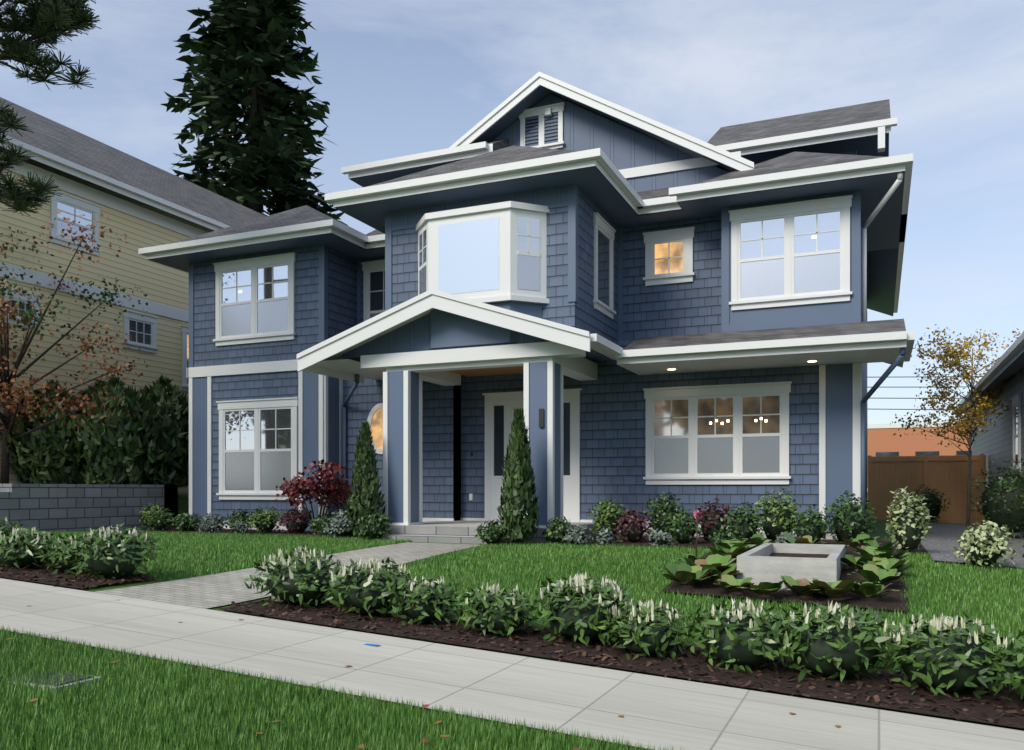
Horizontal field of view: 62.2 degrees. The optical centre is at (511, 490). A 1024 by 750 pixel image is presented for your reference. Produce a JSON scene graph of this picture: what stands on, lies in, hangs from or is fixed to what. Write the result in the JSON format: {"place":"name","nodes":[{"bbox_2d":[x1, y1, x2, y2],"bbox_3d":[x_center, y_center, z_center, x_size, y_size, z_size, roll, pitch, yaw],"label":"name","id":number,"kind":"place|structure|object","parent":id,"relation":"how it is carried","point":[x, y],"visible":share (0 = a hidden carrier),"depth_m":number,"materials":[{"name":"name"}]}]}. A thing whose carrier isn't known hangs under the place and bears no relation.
{"place":"outdoors","nodes":[
{"label":"outdoors","id":0,"kind":"place"},
{"bbox_2d":[0,578,1023,749],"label":"sidewalk","id":1,"kind":"structure","parent":0,"point":[663,712],"depth_m":5.54,"materials":[{"name":"concrete"}]},
{"bbox_2d":[0,494,1023,749],"bbox_3d":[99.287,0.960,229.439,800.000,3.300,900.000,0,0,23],"label":"ground","id":2,"kind":"structure","parent":0,"point":[880,532],"depth_m":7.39,"materials":[{"name":"green plant"}]},
{"bbox_2d":[0,0,100,236],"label":"pine","id":3,"kind":"object","parent":2,"relation":"on","point":[45,22],"visible":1,"depth_m":13.90,"materials":[{"name":"green plant"}]},
{"bbox_2d":[0,210,149,483],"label":"orange maple","id":4,"kind":"object","parent":2,"relation":"on","point":[7,381],"visible":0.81,"depth_m":17.43,"materials":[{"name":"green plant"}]},
{"bbox_2d":[0,562,156,587],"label":"mulch bed","id":5,"kind":"object","parent":2,"relation":"on","point":[54,578],"visible":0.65,"depth_m":8.86,"materials":[{"name":"brown soil"}]},
{"bbox_2d":[0,518,1023,699],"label":"laurel hedge","id":6,"kind":"object","parent":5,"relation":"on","point":[930,657],"visible":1,"depth_m":6.61,"materials":[{"name":"green plant"}]},
{"bbox_2d":[0,484,177,532],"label":"retaining wall","id":7,"kind":"structure","parent":2,"relation":"on","point":[60,507],"depth_m":16.84,"materials":[{"name":"grey concrete"}]},
{"bbox_2d":[0,374,188,487],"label":"tall shrubs","id":8,"kind":"object","parent":7,"relation":"on","point":[146,442],"visible":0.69,"depth_m":18.19,"materials":[{"name":"green plant"}]},
{"bbox_2d":[0,97,265,493],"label":"neighboring house","id":9,"kind":"structure","parent":2,"relation":"on","point":[139,203],"depth_m":20.55,"materials":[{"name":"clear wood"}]},
{"bbox_2d":[122,527,363,536],"bbox_3d":[-4.425,0.820,16.843,7.500,0.001,2.200,0,0,23],"label":"mulch bed","id":10,"kind":"object","parent":2,"relation":"on","point":[174,529],"visible":0.16,"depth_m":16.84,"materials":[{"name":"brown soil"}]},
{"bbox_2d":[275,459,351,533],"bbox_3d":[-3.733,0.145,15.961,1.634,1.437,1.764,0,0,7],"label":"japanese maple","id":11,"kind":"object","parent":10,"relation":"on","point":[310,488],"visible":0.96,"depth_m":15.62,"materials":[{"name":"red plant"}]},
{"bbox_2d":[161,0,348,225],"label":"fir","id":12,"kind":"object","parent":2,"relation":"on","point":[245,46],"visible":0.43,"depth_m":36.47,"materials":[{"name":"green plant"}]},
{"bbox_2d":[95,542,482,608],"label":"walkway","id":13,"kind":"structure","parent":2,"relation":"on","point":[214,590],"depth_m":8.97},
{"bbox_2d":[345,421,385,537],"bbox_3d":[-2.489,-0.145,14.414,0.700,2.090,0.693,0,0,23],"label":"arborvitae","id":14,"kind":"object","parent":2,"relation":"on","point":[364,498],"visible":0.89,"depth_m":14.28,"materials":[{"name":"green plant"}]},
{"bbox_2d":[0,540,1023,749],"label":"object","id":15,"kind":"object","parent":2,"relation":"on","point":[584,653],"visible":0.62,"depth_m":6.32,"materials":[{"name":"brown soil"}]},
{"bbox_2d":[497,407,539,544],"bbox_3d":[0.097,-0.195,13.057,0.684,2.192,0.717,0,0,23],"label":"arborvitae","id":16,"kind":"object","parent":2,"relation":"on","point":[517,490],"visible":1,"depth_m":12.88,"materials":[{"name":"green plant"}]},
{"bbox_2d":[138,72,914,544],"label":"house","id":17,"kind":"structure","parent":2,"relation":"on","point":[626,308],"depth_m":15.07,"materials":[{"name":"blue wood"}]},
{"bbox_2d":[138,459,1023,568],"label":"foundation shrubs","id":18,"kind":"object","parent":2,"relation":"on","point":[1002,501],"visible":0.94,"depth_m":13.09,"materials":[{"name":"green plant"}]},
{"bbox_2d":[220,597,1023,728],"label":"mulch bed","id":19,"kind":"object","parent":2,"relation":"on","point":[978,707],"visible":0.67,"depth_m":6.19,"materials":[{"name":"brown soil"}]},
{"bbox_2d":[530,535,928,553],"bbox_3d":[3.192,0.823,13.546,6.100,0.006,2.800,0,0,23],"label":"mulch bed","id":20,"kind":"object","parent":2,"relation":"on","point":[701,542],"visible":0.19,"depth_m":13.05,"materials":[{"name":"brown soil"}]},
{"bbox_2d":[662,548,907,610],"bbox_3d":[3.331,0.978,10.027,2.350,0.326,3.450,0,0,23],"label":"mulch bed","id":21,"kind":"object","parent":2,"relation":"on","point":[889,601],"visible":0.29,"depth_m":8.73,"materials":[{"name":"brown soil"}]},
{"bbox_2d":[662,510,910,596],"bbox_3d":[3.305,0.656,9.980,2.557,0.808,3.714,0,0,23],"label":"bergenia","id":22,"kind":"object","parent":21,"relation":"on","point":[876,563],"visible":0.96,"depth_m":9.22,"materials":[{"name":"green plant"}]},
{"bbox_2d":[737,543,844,591],"bbox_3d":[3.364,0.877,10.040,1.000,0.340,2.500,0,0,23],"label":"trough","id":23,"kind":"object","parent":21,"relation":"on","point":[758,564],"visible":0.73,"depth_m":8.98,"materials":[{"name":"concrete"}]},
{"bbox_2d":[867,422,971,500],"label":"orange building","id":24,"kind":"structure","parent":2,"relation":"on","point":[882,440],"depth_m":56.17,"materials":[{"name":"paint"}]},
{"bbox_2d":[868,454,985,524],"bbox_3d":[11.664,-0.010,23.931,3.000,1.980,0.090,0,0,23],"label":"cedar fence","id":25,"kind":"object","parent":2,"relation":"on","point":[941,474],"visible":0.62,"depth_m":23.86,"materials":[{"name":"brown wood"}]},
{"bbox_2d":[951,332,1023,535],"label":"neighboring house","id":26,"kind":"structure","parent":2,"relation":"on","point":[1001,441],"depth_m":19.48,"materials":[{"name":"grey wood"}]},
{"bbox_2d":[0,0,1023,423],"label":"sky","id":27,"kind":"structure","parent":0,"point":[401,77],"materials":[{"name":"blue"}]},
{"bbox_2d":[867,376,982,409],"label":"power lines","id":28,"kind":"object","parent":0,"point":[909,398],"visible":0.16,"depth_m":42.43,"materials":[{"name":"metal wire"},{"name":"black rubber"}]},
{"bbox_2d":[920,522,1023,567],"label":"gravel path","id":29,"kind":"structure","parent":0,"point":[942,539],"depth_m":13.69,"materials":[{"name":"grey gravel"}]},
{"bbox_2d":[889,324,1023,525],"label":"yellow tree","id":30,"kind":"object","parent":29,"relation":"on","point":[967,425],"visible":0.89,"depth_m":20.73,"materials":[{"name":"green plant"}]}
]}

